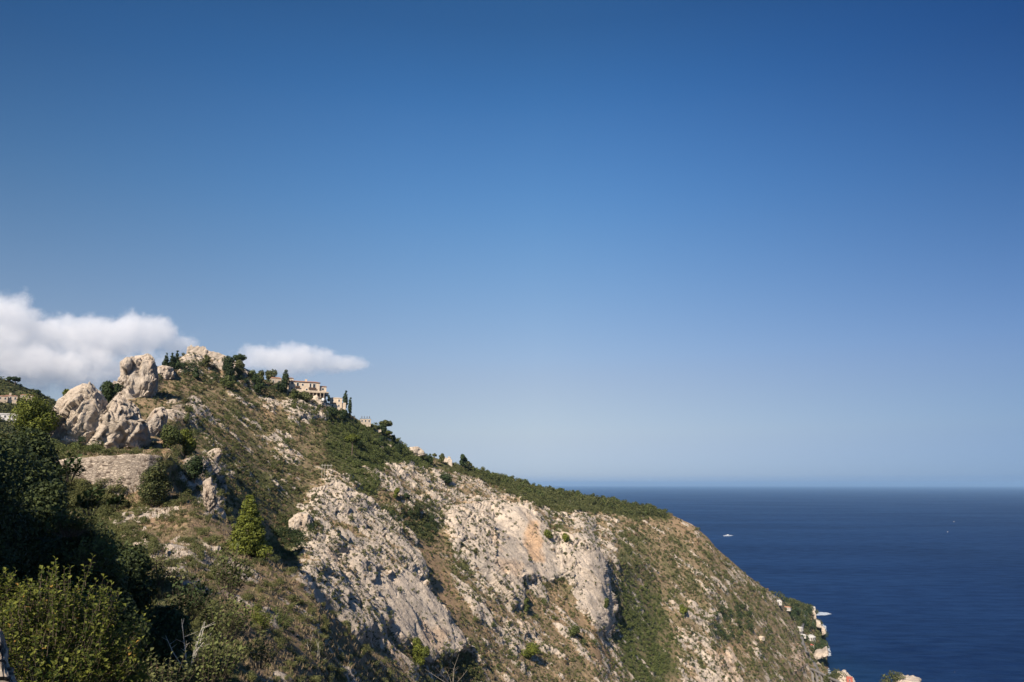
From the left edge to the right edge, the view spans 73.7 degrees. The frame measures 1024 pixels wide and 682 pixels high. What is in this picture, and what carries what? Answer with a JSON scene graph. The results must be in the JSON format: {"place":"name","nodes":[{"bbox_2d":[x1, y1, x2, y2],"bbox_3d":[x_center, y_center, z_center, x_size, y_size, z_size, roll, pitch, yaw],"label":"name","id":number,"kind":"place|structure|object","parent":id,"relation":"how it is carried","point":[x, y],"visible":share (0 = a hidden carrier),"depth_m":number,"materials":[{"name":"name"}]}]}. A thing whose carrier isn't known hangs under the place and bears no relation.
{"place":"outdoors","nodes":[
{"label":"outdoors","id":0,"kind":"place"},
{"bbox_2d":[0,379,56,431],"bbox_3d":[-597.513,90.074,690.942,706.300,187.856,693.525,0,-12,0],"label":"hill","id":1,"kind":"structure","parent":0,"point":[15,392],"depth_m":691.09,"materials":[{"name":"green plant"}]},
{"bbox_2d":[0,413,17,422],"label":"house","id":2,"kind":"structure","parent":1,"relation":"on","point":[4,415],"depth_m":626.96,"materials":[{"name":"white paint"}]},
{"bbox_2d":[4,393,17,403],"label":"house","id":3,"kind":"structure","parent":1,"relation":"on","point":[12,398],"depth_m":668.13,"materials":[{"name":"paint"}]},
{"bbox_2d":[0,376,55,433],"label":"woodland","id":4,"kind":"object","parent":1,"relation":"on","point":[9,408],"visible":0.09,"depth_m":690.97,"materials":[{"name":"green plant"}]},
{"bbox_2d":[4,353,827,681],"bbox_3d":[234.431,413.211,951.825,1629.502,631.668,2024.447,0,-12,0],"label":"hillside","id":5,"kind":"structure","parent":0,"point":[590,593],"depth_m":475.57,"materials":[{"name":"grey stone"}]},
{"bbox_2d":[0,567,35,630],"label":"leafy bush","id":6,"kind":"object","parent":5,"relation":"on","point":[4,591],"visible":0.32,"depth_m":8.15,"materials":[{"name":"green plant"}]},
{"bbox_2d":[0,437,43,630],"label":"tree","id":7,"kind":"object","parent":5,"relation":"on","point":[7,509],"visible":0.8,"depth_m":34.97,"materials":[{"name":"green plant"}]},
{"bbox_2d":[7,393,61,438],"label":"tree","id":8,"kind":"object","parent":5,"relation":"on","point":[29,410],"visible":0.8,"depth_m":195.90,"materials":[{"name":"green plant"}]},
{"bbox_2d":[0,439,68,500],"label":"tree","id":9,"kind":"object","parent":5,"relation":"on","point":[48,476],"visible":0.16,"depth_m":48.34,"materials":[{"name":"green plant"}]},
{"bbox_2d":[0,426,69,492],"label":"tree","id":10,"kind":"object","parent":5,"relation":"on","point":[39,443],"visible":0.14,"depth_m":76.49,"materials":[{"name":"green plant"}]},
{"bbox_2d":[0,480,73,599],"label":"tree","id":11,"kind":"object","parent":5,"relation":"on","point":[46,500],"visible":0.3,"depth_m":43.11,"materials":[{"name":"green plant"}]},
{"bbox_2d":[47,438,75,453],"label":"shrub","id":12,"kind":"object","parent":5,"relation":"on","point":[59,443],"visible":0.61,"depth_m":172.37,"materials":[{"name":"green plant"}]},
{"bbox_2d":[44,504,98,536],"bbox_3d":[-25.334,10.328,39.429,2.642,1.896,2.712,0,-12,0],"label":"leafy plant","id":13,"kind":"object","parent":5,"relation":"on","point":[63,522],"visible":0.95,"depth_m":39.01,"materials":[{"name":"green plant"}]},
{"bbox_2d":[57,452,86,481],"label":"leafy plant","id":14,"kind":"object","parent":5,"relation":"on","point":[65,466],"visible":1,"depth_m":36.45,"materials":[{"name":"green plant"}]},
{"bbox_2d":[69,442,81,453],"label":"shrub","id":15,"kind":"object","parent":5,"relation":"on","point":[74,445],"visible":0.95,"depth_m":173.59,"materials":[{"name":"green plant"}]},
{"bbox_2d":[21,522,130,661],"bbox_3d":[-25.867,15.412,40.089,5.094,9.190,6.104,0,-12,0],"label":"tree","id":16,"kind":"object","parent":5,"relation":"on","point":[61,548],"visible":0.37,"depth_m":39.46,"materials":[{"name":"green plant"}]},
{"bbox_2d":[0,553,154,681],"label":"leafy bush","id":17,"kind":"object","parent":5,"relation":"on","point":[21,641],"visible":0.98,"depth_m":7.05,"materials":[{"name":"green plant"}]},
{"bbox_2d":[73,486,104,515],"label":"leafy plant","id":18,"kind":"object","parent":5,"relation":"on","point":[87,502],"visible":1,"depth_m":34.88,"materials":[{"name":"green plant"}]},
{"bbox_2d":[33,590,151,681],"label":"tree","id":19,"kind":"object","parent":5,"relation":"on","point":[127,615],"visible":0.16,"depth_m":31.11,"materials":[{"name":"green plant"}]},
{"bbox_2d":[82,441,104,452],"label":"shrub","id":20,"kind":"object","parent":5,"relation":"on","point":[92,449],"visible":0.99,"depth_m":175.22,"materials":[{"name":"green plant"}]},
{"bbox_2d":[68,532,121,568],"bbox_3d":[-23.209,11.674,38.167,2.632,1.964,2.654,0,-12,0],"label":"leafy plant","id":21,"kind":"object","parent":5,"relation":"on","point":[96,546],"visible":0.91,"depth_m":37.86,"materials":[{"name":"green plant"}]},
{"bbox_2d":[45,382,150,448],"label":"rock outcrop","id":22,"kind":"object","parent":5,"relation":"on","point":[89,412],"visible":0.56,"depth_m":209.78,"materials":[{"name":"stone"}]},
{"bbox_2d":[99,380,115,402],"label":"tree","id":23,"kind":"object","parent":5,"relation":"on","point":[108,389],"visible":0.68,"depth_m":231.16,"materials":[{"name":"green plant"}]},
{"bbox_2d":[90,549,126,588],"bbox_3d":[-21.765,12.291,36.617,1.651,2.204,1.550,-7,-14,30],"label":"leafy plant","id":24,"kind":"object","parent":5,"relation":"on","point":[107,570],"visible":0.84,"depth_m":36.48,"materials":[{"name":"green plant"}]},
{"bbox_2d":[56,454,161,495],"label":"retaining wall","id":25,"kind":"structure","parent":5,"relation":"on","point":[129,468],"depth_m":169.48,"materials":[{"name":"beige stone"}]},
{"bbox_2d":[70,632,152,681],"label":"leafy bush","id":26,"kind":"object","parent":5,"relation":"on","point":[135,673],"visible":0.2,"depth_m":7.76,"materials":[{"name":"green plant"}]},
{"bbox_2d":[106,491,126,507],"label":"leafy plant","id":27,"kind":"object","parent":5,"relation":"on","point":[116,500],"visible":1,"depth_m":42.38,"materials":[{"name":"green plant"}]},
{"bbox_2d":[114,383,123,395],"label":"tree","id":28,"kind":"object","parent":5,"relation":"on","point":[118,386],"visible":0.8,"depth_m":347.31,"materials":[{"name":"green plant"}]},
{"bbox_2d":[109,394,141,418],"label":"rock outcrop","id":29,"kind":"object","parent":5,"relation":"on","point":[134,407],"visible":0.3,"depth_m":282.05,"materials":[{"name":"stone"}]},
{"bbox_2d":[112,540,157,615],"bbox_3d":[-27.186,18.298,46.627,5.132,9.033,4.139,-4,-13,20],"label":"tree","id":30,"kind":"object","parent":5,"relation":"on","point":[138,563],"visible":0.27,"depth_m":46.64,"materials":[{"name":"green plant"}]},
{"bbox_2d":[111,353,158,399],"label":"rock outcrop","id":31,"kind":"object","parent":5,"relation":"on","point":[138,377],"visible":0.56,"depth_m":369.11,"materials":[{"name":"stone"}]},
{"bbox_2d":[136,462,173,507],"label":"round tree","id":32,"kind":"object","parent":5,"relation":"on","point":[155,480],"visible":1,"depth_m":165.29,"materials":[{"name":"green plant"}]},
{"bbox_2d":[145,407,167,435],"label":"rock outcrop","id":33,"kind":"object","parent":5,"relation":"on","point":[156,419],"visible":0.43,"depth_m":259.03,"materials":[{"name":"stone"}]},
{"bbox_2d":[136,604,194,681],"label":"tree","id":34,"kind":"object","parent":5,"relation":"on","point":[167,620],"visible":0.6,"depth_m":43.08,"materials":[{"name":"green plant"}]},
{"bbox_2d":[157,365,174,379],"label":"rock outcrop","id":35,"kind":"object","parent":5,"relation":"on","point":[165,372],"visible":0.57,"depth_m":449.15,"materials":[{"name":"stone"}]},
{"bbox_2d":[153,548,178,583],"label":"bare shrub","id":36,"kind":"object","parent":5,"relation":"on","point":[160,562],"visible":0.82,"depth_m":49.65,"materials":[{"name":"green plant"}]},
{"bbox_2d":[133,647,201,681],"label":"leafy plant","id":37,"kind":"object","parent":5,"relation":"on","point":[151,672],"visible":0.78,"depth_m":28.50,"materials":[{"name":"green plant"}]},
{"bbox_2d":[149,547,188,598],"bbox_3d":[-25.231,16.873,49.792,3.075,3.569,3.374,0,-12,0],"label":"leafy plant","id":38,"kind":"object","parent":5,"relation":"on","point":[164,578],"visible":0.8,"depth_m":49.48,"materials":[{"name":"green plant"}]},
{"bbox_2d":[160,423,182,448],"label":"tree","id":39,"kind":"object","parent":5,"relation":"on","point":[172,435],"visible":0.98,"depth_m":223.57,"materials":[{"name":"green plant"}]},
{"bbox_2d":[168,352,175,368],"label":"pine tree","id":40,"kind":"object","parent":5,"relation":"on","point":[171,362],"visible":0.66,"depth_m":483.57,"materials":[{"name":"green plant"}]},
{"bbox_2d":[162,444,183,465],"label":"shrub","id":41,"kind":"object","parent":5,"relation":"on","point":[175,460],"visible":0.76,"depth_m":183.75,"materials":[{"name":"green plant"}]},
{"bbox_2d":[174,350,180,369],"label":"pine tree","id":42,"kind":"object","parent":5,"relation":"on","point":[177,361],"visible":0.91,"depth_m":486.62,"materials":[{"name":"green plant"}]},
{"bbox_2d":[158,649,207,681],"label":"tree","id":43,"kind":"object","parent":5,"relation":"on","point":[178,653],"visible":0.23,"depth_m":37.70,"materials":[{"name":"green plant"}]},
{"bbox_2d":[178,429,196,457],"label":"tree","id":44,"kind":"object","parent":5,"relation":"on","point":[189,447],"visible":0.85,"depth_m":231.67,"materials":[{"name":"green plant"}]},
{"bbox_2d":[165,574,212,620],"bbox_3d":[-22.878,18.168,48.353,3.077,3.253,3.156,5,-13,-22],"label":"leafy plant","id":45,"kind":"object","parent":5,"relation":"on","point":[194,596],"visible":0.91,"depth_m":48.20,"materials":[{"name":"green plant"}]},
{"bbox_2d":[166,620,215,669],"bbox_3d":[-16.335,15.362,34.153,2.735,2.598,2.188,-5,-13,21],"label":"bare shrub","id":46,"kind":"object","parent":5,"relation":"on","point":[188,643],"visible":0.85,"depth_m":34.17,"materials":[{"name":"grey plant"}]},
{"bbox_2d":[183,455,207,481],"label":"bush","id":47,"kind":"object","parent":5,"relation":"on","point":[195,469],"visible":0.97,"depth_m":199.19,"materials":[{"name":"green plant"}]},
{"bbox_2d":[192,367,199,377],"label":"tree","id":48,"kind":"object","parent":5,"relation":"on","point":[196,373],"visible":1,"depth_m":476.76,"materials":[{"name":"green plant"}]},
{"bbox_2d":[203,477,216,512],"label":"rock outcrop","id":49,"kind":"object","parent":5,"relation":"on","point":[209,498],"visible":1,"depth_m":150.15,"materials":[{"name":"stone"}]},
{"bbox_2d":[186,345,236,363],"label":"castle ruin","id":50,"kind":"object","parent":5,"relation":"on","point":[202,350],"visible":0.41,"depth_m":548.10,"materials":[{"name":"stone"}]},
{"bbox_2d":[178,627,247,681],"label":"leafy plant","id":51,"kind":"object","parent":5,"relation":"on","point":[218,667],"visible":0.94,"depth_m":34.29,"materials":[{"name":"green plant"}]},
{"bbox_2d":[209,360,222,370],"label":"rock outcrop","id":52,"kind":"object","parent":5,"relation":"on","point":[218,364],"visible":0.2,"depth_m":526.75,"materials":[{"name":"stone"}]},
{"bbox_2d":[40,443,395,681],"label":"scrub","id":53,"kind":"object","parent":5,"relation":"on","point":[81,483],"visible":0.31,"depth_m":127.89,"materials":[{"name":"green plant"}]},
{"bbox_2d":[199,586,254,641],"bbox_3d":[-20.477,19.581,49.202,3.729,3.868,3.743,-6,-13,28],"label":"leafy plant","id":54,"kind":"object","parent":5,"relation":"on","point":[230,623],"visible":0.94,"depth_m":48.71,"materials":[{"name":"green plant"}]},
{"bbox_2d":[219,375,235,389],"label":"tree","id":55,"kind":"object","parent":5,"relation":"on","point":[227,382],"visible":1,"depth_m":490.39,"materials":[{"name":"green plant"}]},
{"bbox_2d":[222,355,234,377],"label":"tree","id":56,"kind":"object","parent":5,"relation":"on","point":[228,366],"visible":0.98,"depth_m":515.66,"materials":[{"name":"green plant"}]},
{"bbox_2d":[213,537,253,598],"bbox_3d":[-21.897,17.688,53.336,3.035,4.562,3.040,0,-12,0],"label":"leafy plant","id":57,"kind":"object","parent":5,"relation":"on","point":[235,570],"visible":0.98,"depth_m":53.21,"materials":[{"name":"green plant"}]},
{"bbox_2d":[234,359,244,377],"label":"tree","id":58,"kind":"object","parent":5,"relation":"on","point":[239,365],"visible":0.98,"depth_m":528.77,"materials":[{"name":"green plant"}]},
{"bbox_2d":[232,353,246,360],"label":"pine tree","id":59,"kind":"object","parent":5,"relation":"on","point":[240,356],"visible":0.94,"depth_m":552.19,"materials":[{"name":"green plant"}]},
{"bbox_2d":[225,494,272,558],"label":"pine tree","id":60,"kind":"object","parent":5,"relation":"on","point":[250,533],"visible":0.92,"depth_m":137.88,"materials":[{"name":"green plant"}]},
{"bbox_2d":[251,373,264,396],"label":"tree","id":61,"kind":"object","parent":5,"relation":"on","point":[259,385],"visible":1,"depth_m":522.49,"materials":[{"name":"green plant"}]},
{"bbox_2d":[250,606,273,628],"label":"shrub","id":62,"kind":"object","parent":5,"relation":"on","point":[257,617],"visible":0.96,"depth_m":92.19,"materials":[{"name":"green plant"}]},
{"bbox_2d":[246,630,280,669],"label":"leafy plant","id":63,"kind":"object","parent":5,"relation":"on","point":[260,655],"visible":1,"depth_m":52.93,"materials":[{"name":"green plant"}]},
{"bbox_2d":[264,369,276,379],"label":"tree","id":64,"kind":"object","parent":5,"relation":"on","point":[268,374],"visible":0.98,"depth_m":580.34,"materials":[{"name":"green plant"}]},
{"bbox_2d":[275,381,283,391],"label":"tree","id":65,"kind":"object","parent":5,"relation":"on","point":[279,385],"visible":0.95,"depth_m":557.19,"materials":[{"name":"green plant"}]},
{"bbox_2d":[272,605,296,628],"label":"shrub","id":66,"kind":"object","parent":5,"relation":"on","point":[281,614],"visible":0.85,"depth_m":103.59,"materials":[{"name":"green plant"}]},
{"bbox_2d":[281,369,288,391],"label":"cypress tree","id":67,"kind":"object","parent":5,"relation":"on","point":[285,378],"visible":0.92,"depth_m":566.19,"materials":[{"name":"green plant"}]},
{"bbox_2d":[291,388,299,399],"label":"tree","id":68,"kind":"object","parent":5,"relation":"on","point":[294,392],"visible":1,"depth_m":551.36,"materials":[{"name":"green plant"}]},
{"bbox_2d":[294,538,306,547],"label":"shrub","id":69,"kind":"object","parent":5,"relation":"on","point":[299,542],"visible":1,"depth_m":292.32,"materials":[{"name":"green plant"}]},
{"bbox_2d":[288,512,313,532],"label":"rock outcrop","id":70,"kind":"object","parent":5,"relation":"on","point":[299,520],"visible":0.56,"depth_m":321.25,"materials":[{"name":"stone"}]},
{"bbox_2d":[297,391,312,401],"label":"tree","id":71,"kind":"object","parent":5,"relation":"on","point":[304,395],"visible":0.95,"depth_m":560.21,"materials":[{"name":"green plant"}]},
{"bbox_2d":[285,378,328,400],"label":"hotel","id":72,"kind":"structure","parent":5,"relation":"on","point":[312,388],"depth_m":578.53,"materials":[{"name":"paint"}]},
{"bbox_2d":[310,394,322,405],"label":"rock outcrop","id":73,"kind":"object","parent":5,"relation":"on","point":[317,399],"visible":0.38,"depth_m":571.81,"materials":[{"name":"stone"}]},
{"bbox_2d":[326,406,339,418],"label":"tree","id":74,"kind":"object","parent":5,"relation":"on","point":[333,411],"visible":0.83,"depth_m":568.67,"materials":[{"name":"green plant"}]},
{"bbox_2d":[329,397,345,410],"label":"house","id":75,"kind":"structure","parent":5,"relation":"on","point":[337,403],"depth_m":594.45,"materials":[{"name":"paint"}]},
{"bbox_2d":[339,408,347,418],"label":"tree","id":76,"kind":"object","parent":5,"relation":"on","point":[343,413],"visible":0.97,"depth_m":584.73,"materials":[{"name":"green plant"}]},
{"bbox_2d":[345,433,360,455],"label":"pine tree","id":77,"kind":"object","parent":5,"relation":"on","point":[352,438],"visible":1,"depth_m":515.17,"materials":[{"name":"green plant"}]},
{"bbox_2d":[352,458,364,467],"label":"shrub","id":78,"kind":"object","parent":5,"relation":"on","point":[357,462],"visible":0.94,"depth_m":499.76,"materials":[{"name":"green plant"}]},
{"bbox_2d":[360,419,370,426],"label":"house","id":79,"kind":"structure","parent":5,"relation":"on","point":[367,422],"depth_m":624.00,"materials":[{"name":"paint"}]},
{"bbox_2d":[324,416,433,494],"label":"undergrowth","id":80,"kind":"object","parent":5,"relation":"on","point":[339,445],"visible":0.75,"depth_m":556.34,"materials":[{"name":"green plant"}]},
{"bbox_2d":[377,423,386,434],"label":"tree","id":81,"kind":"object","parent":5,"relation":"on","point":[382,427],"visible":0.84,"depth_m":641.99,"materials":[{"name":"green plant"}]},
{"bbox_2d":[379,420,392,433],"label":"pine tree","id":82,"kind":"object","parent":5,"relation":"on","point":[387,423],"visible":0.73,"depth_m":654.79,"materials":[{"name":"green plant"}]},
{"bbox_2d":[394,442,402,452],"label":"tree","id":83,"kind":"object","parent":5,"relation":"on","point":[399,446],"visible":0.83,"depth_m":643.97,"materials":[{"name":"green plant"}]},
{"bbox_2d":[0,352,828,681],"bbox_3d":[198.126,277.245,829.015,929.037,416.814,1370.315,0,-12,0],"label":"scrub","id":84,"kind":"object","parent":5,"relation":"on","point":[428,536],"visible":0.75,"depth_m":486.80,"materials":[{"name":"green plant"}]},
{"bbox_2d":[409,446,425,456],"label":"rock outcrop","id":85,"kind":"object","parent":5,"relation":"on","point":[418,451],"visible":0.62,"depth_m":707.50,"materials":[{"name":"stone"}]},
{"bbox_2d":[412,637,429,665],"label":"tree","id":86,"kind":"object","parent":5,"relation":"on","point":[420,652],"visible":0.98,"depth_m":325.62,"materials":[{"name":"green plant"}]},
{"bbox_2d":[439,473,451,483],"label":"tree","id":87,"kind":"object","parent":5,"relation":"on","point":[446,478],"visible":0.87,"depth_m":657.32,"materials":[{"name":"green plant"}]},
{"bbox_2d":[459,454,467,466],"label":"tree","id":88,"kind":"object","parent":5,"relation":"on","point":[463,460],"visible":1,"depth_m":792.88,"materials":[{"name":"green plant"}]},
{"bbox_2d":[524,597,528,614],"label":"tree","id":89,"kind":"object","parent":5,"relation":"on","point":[526,605],"visible":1,"depth_m":509.70,"materials":[{"name":"green plant"}]},
{"bbox_2d":[520,642,538,660],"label":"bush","id":90,"kind":"object","parent":5,"relation":"on","point":[533,649],"visible":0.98,"depth_m":461.83,"materials":[{"name":"green plant"}]},
{"bbox_2d":[544,529,552,538],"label":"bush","id":91,"kind":"object","parent":5,"relation":"on","point":[548,533],"visible":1,"depth_m":605.76,"materials":[{"name":"green plant"}]},
{"bbox_2d":[452,462,670,517],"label":"woodland","id":92,"kind":"object","parent":5,"relation":"on","point":[569,502],"visible":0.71,"depth_m":817.02,"materials":[{"name":"green plant"}]},
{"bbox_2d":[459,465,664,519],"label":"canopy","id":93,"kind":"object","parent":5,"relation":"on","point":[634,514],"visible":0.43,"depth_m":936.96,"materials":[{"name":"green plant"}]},
{"bbox_2d":[568,624,579,636],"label":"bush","id":94,"kind":"object","parent":5,"relation":"on","point":[574,629],"visible":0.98,"depth_m":533.64,"materials":[{"name":"green plant"}]},
{"bbox_2d":[605,565,689,681],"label":"scrub","id":95,"kind":"object","parent":5,"relation":"on","point":[660,667],"visible":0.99,"depth_m":688.44,"materials":[{"name":"green plant"}]},
{"bbox_2d":[679,604,687,613],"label":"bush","id":96,"kind":"object","parent":5,"relation":"on","point":[682,608],"visible":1,"depth_m":787.67,"materials":[{"name":"green plant"}]},
{"bbox_2d":[813,646,828,659],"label":"shore rock","id":97,"kind":"object","parent":5,"relation":"on","point":[822,653],"visible":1,"depth_m":1155.09,"materials":[{"name":"stone"}]},
{"bbox_2d":[809,668,840,681],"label":"viaduct","id":98,"kind":"object","parent":5,"relation":"on","point":[821,675],"visible":0.98,"depth_m":1025.06,"materials":[{"name":"grey concrete"}]},
{"bbox_2d":[833,670,854,681],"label":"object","id":99,"kind":"object","parent":5,"relation":"on","point":[843,677],"visible":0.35,"depth_m":994.98,"materials":[{"name":"stone"}]},
{"bbox_2d":[892,675,921,681],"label":"headland rock","id":100,"kind":"object","parent":5,"relation":"on","point":[911,678],"visible":0.73,"depth_m":981.96,"materials":[{"name":"stone"}]},
{"bbox_2d":[882,670,898,681],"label":"tree","id":101,"kind":"object","parent":100,"relation":"on","point":[893,676],"visible":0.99,"depth_m":982.95,"materials":[{"name":"green plant"}]},
{"bbox_2d":[0,0,1023,485],"label":"sky","id":102,"kind":"structure","parent":0,"point":[543,242],"materials":[{"name":"blue"}]},
{"bbox_2d":[543,486,1023,681],"bbox_3d":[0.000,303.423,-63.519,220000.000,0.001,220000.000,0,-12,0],"label":"sea","id":103,"kind":"structure","parent":0,"point":[925,583],"depth_m":2826.18,"materials":[{"name":"liquid"}]},
{"bbox_2d":[800,613,819,676],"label":"road","id":104,"kind":"structure","parent":0,"point":[806,651],"depth_m":1137.23,"materials":[{"name":"grey asphalt"}]},
{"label":"hill","id":105,"kind":"structure","parent":0,"visible":0},
{"bbox_2d":[0,628,16,681],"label":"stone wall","id":106,"kind":"structure","parent":105,"relation":"on","point":[6,672],"depth_m":2.56,"materials":[{"name":"grey stone"}]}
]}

